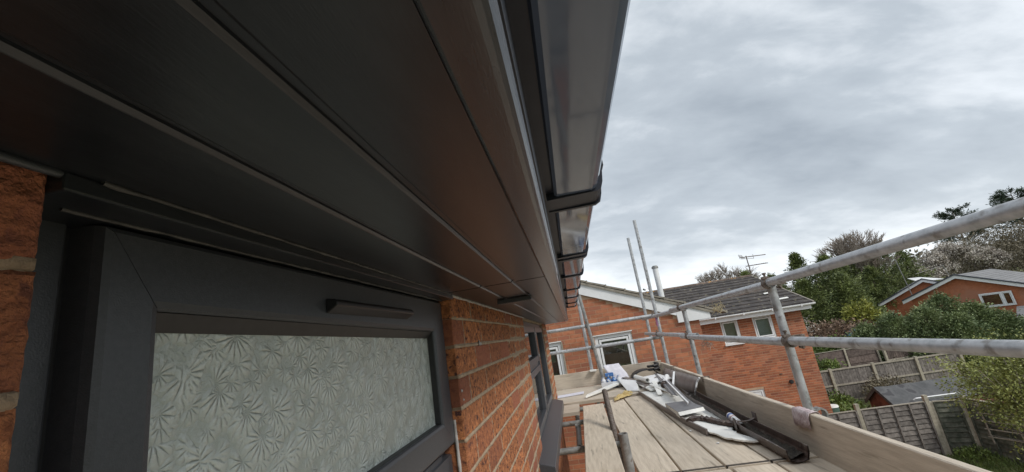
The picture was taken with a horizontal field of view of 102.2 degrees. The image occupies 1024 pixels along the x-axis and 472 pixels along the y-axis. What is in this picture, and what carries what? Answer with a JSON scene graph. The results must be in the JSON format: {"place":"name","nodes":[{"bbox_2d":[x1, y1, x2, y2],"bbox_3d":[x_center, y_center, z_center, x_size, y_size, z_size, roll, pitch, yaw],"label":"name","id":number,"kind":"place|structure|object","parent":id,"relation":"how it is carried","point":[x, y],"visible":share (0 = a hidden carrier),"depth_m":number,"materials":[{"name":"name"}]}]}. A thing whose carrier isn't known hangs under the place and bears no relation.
{"place":"outdoors","nodes":[
{"label":"outdoors","id":0,"kind":"place"},
{"bbox_2d":[578,295,604,378],"bbox_3d":[1.143,1.485,5.918,0.169,1.295,0.048,-10,-14,6],"label":"scaffold tube","id":1,"kind":"object","parent":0,"point":[590,336],"visible":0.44,"depth_m":5.91,"materials":[{"name":"metal"}]},
{"bbox_2d":[583,403,624,471],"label":"scaffold board","id":2,"kind":"object","parent":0,"point":[601,453],"visible":0.95,"depth_m":3.01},
{"bbox_2d":[602,389,625,471],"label":"scaffold tube","id":3,"kind":"object","parent":2,"relation":"attached to","point":[610,414],"visible":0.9,"depth_m":3.42,"materials":[{"name":"metal"}]},
{"bbox_2d":[560,441,620,455],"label":"scaffold tube","id":4,"kind":"object","parent":3,"relation":"attached to","point":[572,450],"visible":0.15,"depth_m":3.17,"materials":[{"name":"metal"}]},
{"bbox_2d":[610,398,680,471],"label":"scaffold board","id":5,"kind":"object","parent":4,"relation":"on","point":[649,454],"visible":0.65,"depth_m":2.84,"materials":[{"name":"wood"}]},
{"bbox_2d":[624,396,725,471],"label":"scaffold board","id":6,"kind":"object","parent":4,"relation":"on","point":[683,450],"visible":0.85,"depth_m":2.80,"materials":[{"name":"wood"}]},
{"bbox_2d":[653,404,771,471],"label":"scaffold board","id":7,"kind":"object","parent":4,"relation":"on","point":[729,454],"visible":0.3,"depth_m":2.46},
{"bbox_2d":[638,391,757,442],"bbox_3d":[1.514,1.505,3.608,0.328,0.041,2.404,-10,-14,3],"label":"fascia offcut","id":8,"kind":"object","parent":7,"relation":"on","point":[703,427],"visible":0.73,"depth_m":3.10,"materials":[{"name":"white plastic"}]},
{"bbox_2d":[665,401,704,417],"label":"corner trim","id":9,"kind":"structure","parent":8,"relation":"on","point":[680,408],"depth_m":3.36,"materials":[{"name":"metal"}]},
{"bbox_2d":[686,415,745,426],"bbox_3d":[1.460,1.314,2.946,0.135,0.035,0.486,-2,-16,-27],"label":"torn strip","id":10,"kind":"object","parent":8,"relation":"on","point":[692,418],"visible":0.89,"depth_m":2.96,"materials":[{"name":"brown plastic"}]},
{"bbox_2d":[665,390,818,464],"bbox_3d":[1.663,1.475,3.407,0.226,0.041,2.605,-10,-14,6],"label":"scaffold board","id":11,"kind":"object","parent":4,"relation":"on","point":[763,451],"visible":0.1,"depth_m":2.31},
{"bbox_2d":[681,391,809,462],"bbox_3d":[1.618,1.352,3.234,0.136,0.122,2.369,-10,-14,6],"label":"old gutter","id":12,"kind":"object","parent":11,"relation":"on","point":[788,448],"visible":0.88,"depth_m":2.53,"materials":[{"name":"brown plastic"}]},
{"bbox_2d":[732,463,787,471],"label":"scaffold board","id":13,"kind":"object","parent":4,"relation":"on","point":[773,467],"visible":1,"depth_m":2.11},
{"bbox_2d":[642,275,832,413],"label":"tiled house","id":14,"kind":"structure","parent":0,"point":[763,370],"depth_m":13.55,"materials":[{"name":"red brick"}]},
{"bbox_2d":[720,320,740,344],"bbox_3d":[7.324,3.224,13.875,0.560,0.770,0.217,-10,-14,6],"label":"window","id":15,"kind":"structure","parent":14,"relation":"in","point":[729,328],"depth_m":13.89,"materials":[{"name":"white plastic"}]},
{"bbox_2d":[751,315,776,336],"bbox_3d":[8.359,3.038,13.770,0.615,0.725,0.217,-10,-14,6],"label":"window","id":16,"kind":"structure","parent":14,"relation":"in","point":[763,325],"depth_m":13.78,"materials":[{"name":"white plastic"}]},
{"bbox_2d":[580,0,1023,291],"label":"sky","id":17,"kind":"structure","parent":0,"point":[775,129],"materials":[{"name":"grey"}]},
{"bbox_2d":[778,458,846,471],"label":"scaffold board","id":18,"kind":"object","parent":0,"point":[817,465],"visible":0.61,"depth_m":2.04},
{"bbox_2d":[703,377,990,471],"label":"toe board","id":19,"kind":"object","parent":18,"relation":"on","point":[845,447],"visible":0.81,"depth_m":1.94,"materials":[{"name":"wood"}]},
{"bbox_2d":[791,406,819,430],"bbox_3d":[1.588,0.982,2.223,0.071,0.094,0.172,-10,-14,6],"label":"rag","id":20,"kind":"object","parent":19,"relation":"on","point":[800,414],"visible":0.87,"depth_m":2.22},
{"bbox_2d":[804,267,1023,471],"bbox_3d":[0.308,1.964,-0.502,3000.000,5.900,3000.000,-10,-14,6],"label":"ground","id":21,"kind":"structure","parent":0,"point":[977,461],"depth_m":11.08,"materials":[{"name":"green plant"}]},
{"bbox_2d":[0,0,630,471],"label":"brick house","id":22,"kind":"structure","parent":21,"relation":"on","point":[292,234],"depth_m":0.32,"materials":[{"name":"brick"}]},
{"bbox_2d":[8,172,454,471],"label":"window","id":23,"kind":"structure","parent":22,"relation":"in","point":[165,336],"depth_m":0.38,"materials":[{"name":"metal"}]},
{"bbox_2d":[523,321,563,471],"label":"window","id":24,"kind":"structure","parent":22,"relation":"in","point":[550,411],"depth_m":3.21,"materials":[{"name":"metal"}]},
{"bbox_2d":[563,407,579,416],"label":"scaffold board","id":25,"kind":"object","parent":22,"relation":"attached to","point":[571,412],"visible":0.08,"depth_m":4.37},
{"bbox_2d":[546,280,727,471],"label":"gable house","id":26,"kind":"structure","parent":21,"relation":"on","point":[602,302],"depth_m":7.59,"materials":[{"name":"red brick"}]},
{"bbox_2d":[549,341,567,390],"bbox_3d":[0.638,2.588,7.700,0.800,1.123,0.255,-10,-14,6],"label":"window","id":27,"kind":"structure","parent":26,"relation":"in","point":[558,362],"depth_m":7.71,"materials":[{"name":"white plastic"}]},
{"bbox_2d":[593,330,637,379],"bbox_3d":[1.931,2.352,7.571,0.736,1.123,0.255,-10,-14,6],"label":"window","id":28,"kind":"structure","parent":26,"relation":"in","point":[625,354],"depth_m":7.66,"materials":[{"name":"white plastic"}]},
{"bbox_2d":[651,265,664,296],"bbox_3d":[3.452,1.328,9.565,0.154,1.305,0.154,-10,-14,6],"label":"flue pipe","id":29,"kind":"object","parent":26,"relation":"on","point":[658,280],"visible":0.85,"depth_m":9.59,"materials":[{"name":"white plastic"}]},
{"bbox_2d":[695,262,760,282],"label":"bare tree","id":30,"kind":"object","parent":21,"relation":"on","point":[706,277],"visible":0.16,"depth_m":43.08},
{"bbox_2d":[782,251,830,325],"bbox_3d":[26.817,5.110,37.728,4.594,7.634,4.894,-10,-14,6],"label":"conifer","id":31,"kind":"object","parent":21,"relation":"on","point":[795,261],"visible":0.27,"depth_m":37.89,"materials":[{"name":"green plant"}]},
{"bbox_2d":[794,277,845,333],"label":"conifer","id":32,"kind":"object","parent":21,"relation":"on","point":[806,288],"visible":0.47,"depth_m":33.86,"materials":[{"name":"green plant"}]},
{"bbox_2d":[815,354,846,370],"bbox_3d":[17.478,7.436,22.947,1.873,1.757,1.745,-7,-14,-9],"label":"shrub","id":33,"kind":"object","parent":21,"relation":"on","point":[827,363],"visible":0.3,"depth_m":22.77,"materials":[{"name":"green plant"}]},
{"bbox_2d":[806,317,857,347],"bbox_3d":[23.703,7.481,30.589,5.419,2.873,4.372,-5,-15,-17],"label":"shrub","id":34,"kind":"object","parent":21,"relation":"on","point":[825,328],"visible":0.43,"depth_m":30.16,"materials":[{"name":"brown plant"}]},
{"bbox_2d":[812,328,851,353],"bbox_3d":[22.157,7.446,27.155,7.200,2.678,2.772,-10,-14,6],"label":"hedge","id":35,"kind":"object","parent":21,"relation":"on","point":[820,349],"visible":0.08,"depth_m":27.21,"materials":[{"name":"green plant"}]},
{"bbox_2d":[643,236,1022,291],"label":"distant trees","id":36,"kind":"object","parent":21,"relation":"on","point":[920,253],"visible":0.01,"depth_m":89.32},
{"bbox_2d":[811,253,871,319],"bbox_3d":[28.095,4.915,36.355,5.587,7.114,6.020,-10,-14,6],"label":"conifer","id":37,"kind":"object","parent":21,"relation":"on","point":[828,274],"visible":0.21,"depth_m":36.26,"materials":[{"name":"green plant"}]},
{"bbox_2d":[820,410,862,428],"bbox_3d":[9.603,6.119,12.315,1.715,1.573,0.115,-10,-14,6],"label":"garden fence","id":38,"kind":"object","parent":21,"relation":"on","point":[851,417],"visible":0.08,"depth_m":12.39,"materials":[{"name":"wood"}]},
{"bbox_2d":[827,389,865,408],"bbox_3d":[13.012,6.986,16.919,2.330,1.453,2.244,-10,-14,6],"label":"shrub","id":39,"kind":"object","parent":21,"relation":"on","point":[839,398],"visible":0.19,"depth_m":16.57,"materials":[{"name":"green plant"}]},
{"bbox_2d":[815,348,882,368],"bbox_3d":[18.254,7.380,23.508,5.654,1.665,0.115,-9,-14,-1],"label":"garden fence","id":40,"kind":"object","parent":21,"relation":"on","point":[853,357],"visible":0.28,"depth_m":23.60,"materials":[{"name":"wood"}]},
{"bbox_2d":[813,270,889,330],"bbox_3d":[27.547,5.614,33.847,5.521,5.684,5.407,-10,-14,6],"label":"conifer","id":41,"kind":"object","parent":21,"relation":"on","point":[842,289],"visible":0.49,"depth_m":33.45,"materials":[{"name":"green plant"}]},
{"bbox_2d":[835,398,874,411],"bbox_3d":[11.527,6.266,13.740,1.813,1.609,1.828,-5,-15,-16],"label":"shrub","id":42,"kind":"object","parent":21,"relation":"on","point":[843,407],"visible":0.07,"depth_m":13.84,"materials":[{"name":"green plant"}]},
{"bbox_2d":[810,229,901,281],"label":"bare tree","id":43,"kind":"object","parent":21,"relation":"on","point":[847,244],"visible":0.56,"depth_m":43.62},
{"bbox_2d":[821,256,894,314],"bbox_3d":[30.185,5.039,37.252,5.183,6.698,4.694,-14,-15,20],"label":"conifer","id":44,"kind":"object","parent":21,"relation":"on","point":[851,273],"visible":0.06,"depth_m":37.15,"materials":[{"name":"green plant"}]},
{"bbox_2d":[839,296,887,327],"bbox_3d":[26.968,6.379,31.510,2.988,3.550,2.889,4,-19,-41],"label":"shrub","id":45,"kind":"object","parent":21,"relation":"on","point":[866,305],"visible":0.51,"depth_m":31.45,"materials":[{"name":"green plant"}]},
{"bbox_2d":[845,321,889,361],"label":"conifer","id":46,"kind":"object","parent":21,"relation":"on","point":[865,330],"visible":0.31,"depth_m":24.82,"materials":[{"name":"green plant"}]},
{"bbox_2d":[858,258,906,298],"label":"conifer","id":47,"kind":"object","parent":21,"relation":"on","point":[892,280],"visible":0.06,"depth_m":44.15,"materials":[{"name":"green plant"}]},
{"bbox_2d":[860,265,907,311],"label":"conifer","id":48,"kind":"object","parent":21,"relation":"on","point":[881,286],"visible":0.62,"depth_m":41.25,"materials":[{"name":"green plant"}]},
{"bbox_2d":[861,371,915,398],"bbox_3d":[16.392,6.691,18.079,2.540,1.544,2.311,-10,-14,6],"label":"shrub","id":49,"kind":"object","parent":21,"relation":"on","point":[870,386],"visible":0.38,"depth_m":18.09,"materials":[{"name":"brown plant"}]},
{"bbox_2d":[820,354,968,400],"bbox_3d":[16.823,6.628,18.986,7.776,1.550,0.120,-10,-14,3],"label":"garden fence","id":50,"kind":"object","parent":21,"relation":"on","point":[853,379],"visible":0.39,"depth_m":19.03,"materials":[{"name":"wood"}]},
{"bbox_2d":[868,253,920,292],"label":"conifer","id":51,"kind":"object","parent":21,"relation":"on","point":[893,269],"visible":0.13,"depth_m":45.20,"materials":[{"name":"green plant"}]},
{"bbox_2d":[853,395,948,455],"bbox_3d":[11.425,5.712,12.150,2.020,1.702,0.115,-10,-14,6],"label":"garden fence","id":52,"kind":"object","parent":21,"relation":"on","point":[915,424],"visible":0.76,"depth_m":12.16,"materials":[{"name":"wood"}]},
{"bbox_2d":[870,310,937,360],"bbox_3d":[22.741,6.135,24.332,3.319,3.615,3.558,-15,-15,21],"label":"conifer","id":53,"kind":"object","parent":21,"relation":"on","point":[892,323],"visible":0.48,"depth_m":24.23,"materials":[{"name":"green plant"}]},
{"bbox_2d":[882,350,930,360],"bbox_3d":[23.381,6.702,23.373,4.561,1.512,0.120,-8,-14,-2],"label":"garden fence","id":54,"kind":"object","parent":21,"relation":"on","point":[889,355],"visible":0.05,"depth_m":23.39,"materials":[{"name":"wood"}]},
{"bbox_2d":[878,278,937,316],"bbox_3d":[39.653,5.938,39.412,7.400,3.820,3.880,-20,-18,37],"label":"bungalow","id":55,"kind":"object","parent":21,"relation":"on","point":[900,295],"visible":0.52,"depth_m":39.22,"materials":[{"name":"red brick"}]},
{"bbox_2d":[889,250,944,287],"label":"conifer","id":56,"kind":"object","parent":21,"relation":"on","point":[907,259],"visible":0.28,"depth_m":46.10,"materials":[{"name":"green plant"}]},
{"bbox_2d":[864,372,1002,406],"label":"garden shed","id":57,"kind":"structure","parent":21,"relation":"on","point":[893,394],"depth_m":13.32,"materials":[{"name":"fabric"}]},
{"bbox_2d":[913,393,959,399],"bbox_3d":[13.298,5.046,12.943,1.500,0.121,0.101,-10,-14,6],"label":"white sheet","id":58,"kind":"object","parent":57,"relation":"on","point":[937,396],"visible":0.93,"depth_m":12.92,"materials":[{"name":"plastic"}]},
{"bbox_2d":[913,249,964,278],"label":"bare tree","id":59,"kind":"object","parent":21,"relation":"on","point":[937,260],"visible":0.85,"depth_m":52.87,"materials":[{"name":"grey plant"}]},
{"bbox_2d":[901,302,977,358],"bbox_3d":[24.102,5.596,23.588,3.577,3.693,4.016,-10,-14,6],"label":"conifer","id":60,"kind":"object","parent":21,"relation":"on","point":[924,312],"visible":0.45,"depth_m":23.68,"materials":[{"name":"green plant"}]},
{"bbox_2d":[929,400,981,454],"bbox_3d":[12.759,5.539,11.871,0.797,1.541,0.115,-16,-16,26],"label":"garden fence","id":61,"kind":"object","parent":21,"relation":"on","point":[956,431],"visible":0.73,"depth_m":11.88,"materials":[{"name":"wood"}]},
{"bbox_2d":[923,238,990,273],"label":"bare tree","id":62,"kind":"object","parent":21,"relation":"on","point":[960,251],"visible":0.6,"depth_m":53.53,"materials":[{"name":"grey plant"}]},
{"bbox_2d":[919,288,1000,338],"bbox_3d":[25.622,5.127,24.073,3.931,4.234,4.040,-10,-14,6],"label":"conifer","id":63,"kind":"object","parent":21,"relation":"on","point":[946,302],"visible":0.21,"depth_m":24.09,"materials":[{"name":"green plant"}]},
{"bbox_2d":[902,269,1023,317],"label":"bungalow","id":64,"kind":"object","parent":21,"relation":"on","point":[1003,289],"visible":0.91,"depth_m":31.02,"materials":[{"name":"red brick"}]},
{"bbox_2d":[978,290,1016,306],"bbox_3d":[35.161,4.586,29.919,0.082,1.010,1.640,1,-17,-33],"label":"window","id":65,"kind":"structure","parent":64,"relation":"in","point":[1004,301],"depth_m":29.68,"materials":[{"name":"white plastic"}]},
{"bbox_2d":[932,202,993,271],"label":"cedar","id":66,"kind":"object","parent":21,"relation":"on","point":[948,216],"visible":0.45,"depth_m":64.90,"materials":[{"name":"green plant"}]},
{"bbox_2d":[930,307,1004,364],"bbox_3d":[24.647,5.673,22.782,3.381,3.422,3.617,-1,-16,-29],"label":"conifer","id":67,"kind":"object","parent":21,"relation":"on","point":[955,322],"visible":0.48,"depth_m":22.37,"materials":[{"name":"green plant"}]},
{"bbox_2d":[923,327,1023,458],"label":"young tree","id":68,"kind":"object","parent":21,"relation":"on","point":[1003,380],"visible":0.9,"depth_m":8.48,"materials":[{"name":"green plant"}]},
{"bbox_2d":[953,443,996,461],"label":"weeds","id":69,"kind":"object","parent":21,"relation":"on","point":[965,449],"visible":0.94,"depth_m":11.38,"materials":[{"name":"green plant"}]},
{"bbox_2d":[937,232,1022,273],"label":"hedge tree","id":70,"kind":"object","parent":21,"relation":"on","point":[965,270],"visible":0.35,"depth_m":57.20,"materials":[{"name":"grey plant"}]},
{"bbox_2d":[940,448,1023,471],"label":"grass","id":71,"kind":"structure","parent":21,"relation":"on","point":[989,463],"depth_m":10.78,"materials":[{"name":"green plant"}]},
{"bbox_2d":[958,244,1014,269],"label":"bare tree","id":72,"kind":"object","parent":21,"relation":"on","point":[992,261],"visible":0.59,"depth_m":54.05,"materials":[{"name":"grey plant"}]},
{"bbox_2d":[953,221,1023,271],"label":"hedge tree","id":73,"kind":"object","parent":21,"relation":"on","point":[986,235],"visible":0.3,"depth_m":59.55,"materials":[{"name":"grey plant"}]},
{"bbox_2d":[955,297,1023,359],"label":"conifer","id":74,"kind":"object","parent":21,"relation":"on","point":[981,312],"visible":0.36,"depth_m":23.14,"materials":[{"name":"green plant"}]},
{"bbox_2d":[960,395,1023,465],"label":"garden fence","id":75,"kind":"object","parent":21,"relation":"on","point":[1002,448],"visible":0.47,"depth_m":11.10,"materials":[{"name":"wood"}]},
{"bbox_2d":[975,402,1023,443],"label":"trellis","id":76,"kind":"object","parent":75,"relation":"attached to","point":[992,437],"visible":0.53,"depth_m":11.01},
{"bbox_2d":[980,306,1023,339],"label":"conifer","id":77,"kind":"object","parent":21,"relation":"on","point":[1013,317],"visible":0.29,"depth_m":22.92,"materials":[{"name":"green plant"}]},
{"bbox_2d":[985,186,1023,229],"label":"cedar","id":78,"kind":"object","parent":21,"relation":"on","point":[999,196],"visible":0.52,"depth_m":65.03,"materials":[{"name":"green plant"}]},
{"bbox_2d":[990,220,1023,265],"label":"hedge tree","id":79,"kind":"object","parent":21,"relation":"on","point":[1019,230],"visible":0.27,"depth_m":60.34,"materials":[{"name":"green plant"}]},
{"bbox_2d":[1006,239,1023,271],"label":"hedge tree","id":80,"kind":"object","parent":21,"relation":"on","point":[1020,258],"visible":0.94,"depth_m":53.54,"materials":[{"name":"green plant"}]},
{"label":"path","id":81,"kind":"structure","parent":0,"visible":0},
{"bbox_2d":[577,297,599,403],"bbox_3d":[1.450,3.556,5.733,0.103,5.560,0.048,-10,-14,6],"label":"scaffold tube","id":82,"kind":"object","parent":81,"relation":"on","point":[585,336],"visible":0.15,"depth_m":6.24,"materials":[{"name":"metal"}]},
{"bbox_2d":[554,360,662,390],"bbox_3d":[0.650,2.175,6.106,3.100,0.210,0.041,-10,-14,5],"label":"toe board","id":83,"kind":"object","parent":82,"relation":"attached to","point":[575,380],"visible":0.31,"depth_m":6.04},
{"bbox_2d":[618,432,634,471],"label":"scaffold tube","id":84,"kind":"object","parent":81,"relation":"on","point":[626,452],"visible":1,"depth_m":2.12,"materials":[{"name":"metal"}]},
{"bbox_2d":[627,238,657,360],"bbox_3d":[2.461,3.091,6.247,0.048,6.401,0.128,-10,-14,6],"label":"scaffold tube","id":85,"kind":"object","parent":81,"relation":"on","point":[641,297],"visible":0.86,"depth_m":6.80,"materials":[{"name":"metal"}]},
{"bbox_2d":[633,220,669,363],"bbox_3d":[2.371,2.870,5.554,0.048,6.510,0.108,-10,-14,6],"label":"scaffold tube","id":86,"kind":"object","parent":81,"relation":"on","point":[650,290],"visible":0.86,"depth_m":6.09,"materials":[{"name":"metal"}]},
{"bbox_2d":[682,311,702,375],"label":"scaffold tube","id":87,"kind":"object","parent":81,"relation":"on","point":[692,343],"visible":0.36,"depth_m":4.41,"materials":[{"name":"metal"}]},
{"bbox_2d":[642,308,687,320],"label":"scaffold tube","id":88,"kind":"object","parent":87,"relation":"attached to","point":[667,312],"visible":0.53,"depth_m":5.26,"materials":[{"name":"metal"}]},
{"bbox_2d":[669,282,775,311],"bbox_3d":[1.697,0.575,3.641,0.053,0.071,2.550,-10,-14,6],"label":"scaffold tube","id":89,"kind":"object","parent":88,"relation":"on","point":[741,291],"visible":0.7,"depth_m":3.10,"materials":[{"name":"metal"}]},
{"bbox_2d":[765,197,1023,285],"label":"scaffold tube","id":90,"kind":"object","parent":89,"relation":"on","point":[1000,213],"visible":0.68,"depth_m":1.36,"materials":[{"name":"metal"}]},
{"bbox_2d":[760,273,784,288],"bbox_3d":[1.545,0.262,2.435,0.118,0.107,0.105,-10,-14,6],"label":"scaffold coupler","id":91,"kind":"object","parent":90,"relation":"attached to","point":[763,283],"visible":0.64,"depth_m":2.45,"materials":[{"name":"metal"}]},
{"bbox_2d":[661,362,710,395],"bbox_3d":[2.032,1.692,4.909,0.041,0.222,2.250,-10,-14,6],"label":"toe board","id":92,"kind":"object","parent":87,"relation":"attached to","point":[701,389],"visible":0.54,"depth_m":4.39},
{"bbox_2d":[679,334,782,345],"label":"scaffold tube","id":93,"kind":"object","parent":87,"relation":"attached to","point":[756,340],"visible":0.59,"depth_m":2.98,"materials":[{"name":"metal"}]},
{"bbox_2d":[644,332,699,336],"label":"scaffold tube","id":94,"kind":"object","parent":93,"relation":"on","point":[663,334],"visible":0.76,"depth_m":5.23,"materials":[{"name":"metal"}]},
{"bbox_2d":[781,330,804,348],"bbox_3d":[1.591,0.577,2.314,0.118,0.107,0.105,-10,-14,6],"label":"scaffold coupler","id":95,"kind":"object","parent":93,"relation":"attached to","point":[785,336],"visible":0.63,"depth_m":2.32,"materials":[{"name":"metal"}]},
{"bbox_2d":[767,287,813,409],"bbox_3d":[1.972,2.746,1.916,0.048,5.085,0.053,-10,-14,6],"label":"scaffold tube","id":96,"kind":"object","parent":81,"relation":"on","point":[806,402],"visible":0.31,"depth_m":2.42,"materials":[{"name":"metal"}]},
{"bbox_2d":[778,337,1023,357],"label":"scaffold tube","id":97,"kind":"object","parent":96,"relation":"attached to","point":[997,348],"visible":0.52,"depth_m":1.41,"materials":[{"name":"metal"}]},
{"bbox_3d":[1.109,1.335,6.124,0.040,0.067,0.067,-10,-14,6],"label":"scaffold coupler","id":98,"kind":"object","parent":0,"visible":0},
{"bbox_2d":[547,314,651,333],"bbox_3d":[0.588,1.430,6.176,3.230,0.048,0.048,-10,-14,6],"label":"scaffold tube","id":99,"kind":"object","parent":98,"relation":"attached to","point":[600,323],"visible":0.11,"depth_m":6.08,"materials":[{"name":"metal"}]},
{"bbox_3d":[1.183,1.629,6.045,0.040,0.067,0.067,-10,-14,6],"label":"scaffold coupler","id":100,"kind":"object","parent":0,"visible":0},
{"bbox_2d":[550,336,659,354],"bbox_3d":[0.596,1.737,6.103,3.150,0.048,0.048,-10,-14,6],"label":"scaffold tube","id":101,"kind":"object","parent":100,"relation":"attached to","point":[605,345],"visible":0.4,"depth_m":6.01,"materials":[{"name":"metal"}]},
{"bbox_3d":[0.758,2.059,4.823,0.054,0.067,0.067,-10,-14,6],"label":"scaffold coupler","id":102,"kind":"object","parent":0,"visible":0},
{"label":"scaffold tube","id":103,"kind":"object","parent":102,"relation":"on","visible":0},
{"bbox_2d":[563,388,666,405],"bbox_3d":[0.482,2.038,4.975,3.040,0.041,0.230,-10,-14,6],"label":"scaffold board","id":104,"kind":"object","parent":103,"relation":"on","point":[591,399],"visible":0.25,"depth_m":4.84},
{"bbox_2d":[586,382,620,397],"bbox_3d":[1.183,1.932,5.220,0.112,0.050,0.884,-22,-19,41],"label":"long trim board","id":105,"kind":"object","parent":104,"relation":"on","point":[605,387],"visible":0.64,"depth_m":5.20,"materials":[{"name":"white plastic"}]},
{"bbox_2d":[618,379,639,390],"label":"folded trim","id":106,"kind":"structure","parent":104,"relation":"on","point":[630,385],"depth_m":5.15,"materials":[{"name":"white plastic"}]},
{"bbox_3d":[0.659,1.897,4.129,0.054,0.067,0.067,-10,-14,6],"label":"scaffold coupler","id":107,"kind":"object","parent":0,"visible":0},
{"bbox_2d":[575,415,582,445],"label":"scaffold tube","id":108,"kind":"object","parent":107,"relation":"attached to","point":[578,435],"visible":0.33,"depth_m":3.79,"materials":[{"name":"metal"}]},
{"bbox_2d":[558,386,642,399],"bbox_3d":[0.515,2.094,5.212,3.040,0.041,0.230,-10,-14,6],"label":"scaffold board","id":109,"kind":"object","parent":108,"relation":"on","point":[584,395],"visible":0.19,"depth_m":5.15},
{"bbox_2d":[663,368,699,394],"bbox_3d":[1.905,1.670,4.822,0.149,0.197,1.722,-10,-14,6],"label":"leaning board","id":110,"kind":"object","parent":109,"relation":"on","point":[687,383],"visible":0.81,"depth_m":4.46,"materials":[{"name":"brown laminate"}]},
{"bbox_2d":[557,381,643,395],"bbox_3d":[0.583,2.204,5.684,3.040,0.040,0.230,-10,-14,6],"label":"scaffold board","id":111,"kind":"object","parent":108,"relation":"on","point":[576,391],"visible":0.11,"depth_m":5.64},
{"bbox_2d":[601,375,622,387],"bbox_3d":[1.339,1.958,5.549,0.285,0.135,0.138,-10,-14,6],"label":"bottle pack","id":112,"kind":"object","parent":111,"relation":"on","point":[607,381],"visible":0.83,"depth_m":5.50,"materials":[{"name":"white plastic"}]},
{"bbox_2d":[603,363,628,379],"bbox_3d":[1.471,1.939,5.821,0.310,0.245,0.299,-10,-14,6],"label":"paper sack","id":113,"kind":"object","parent":111,"relation":"on","point":[616,369],"visible":0.6,"depth_m":5.84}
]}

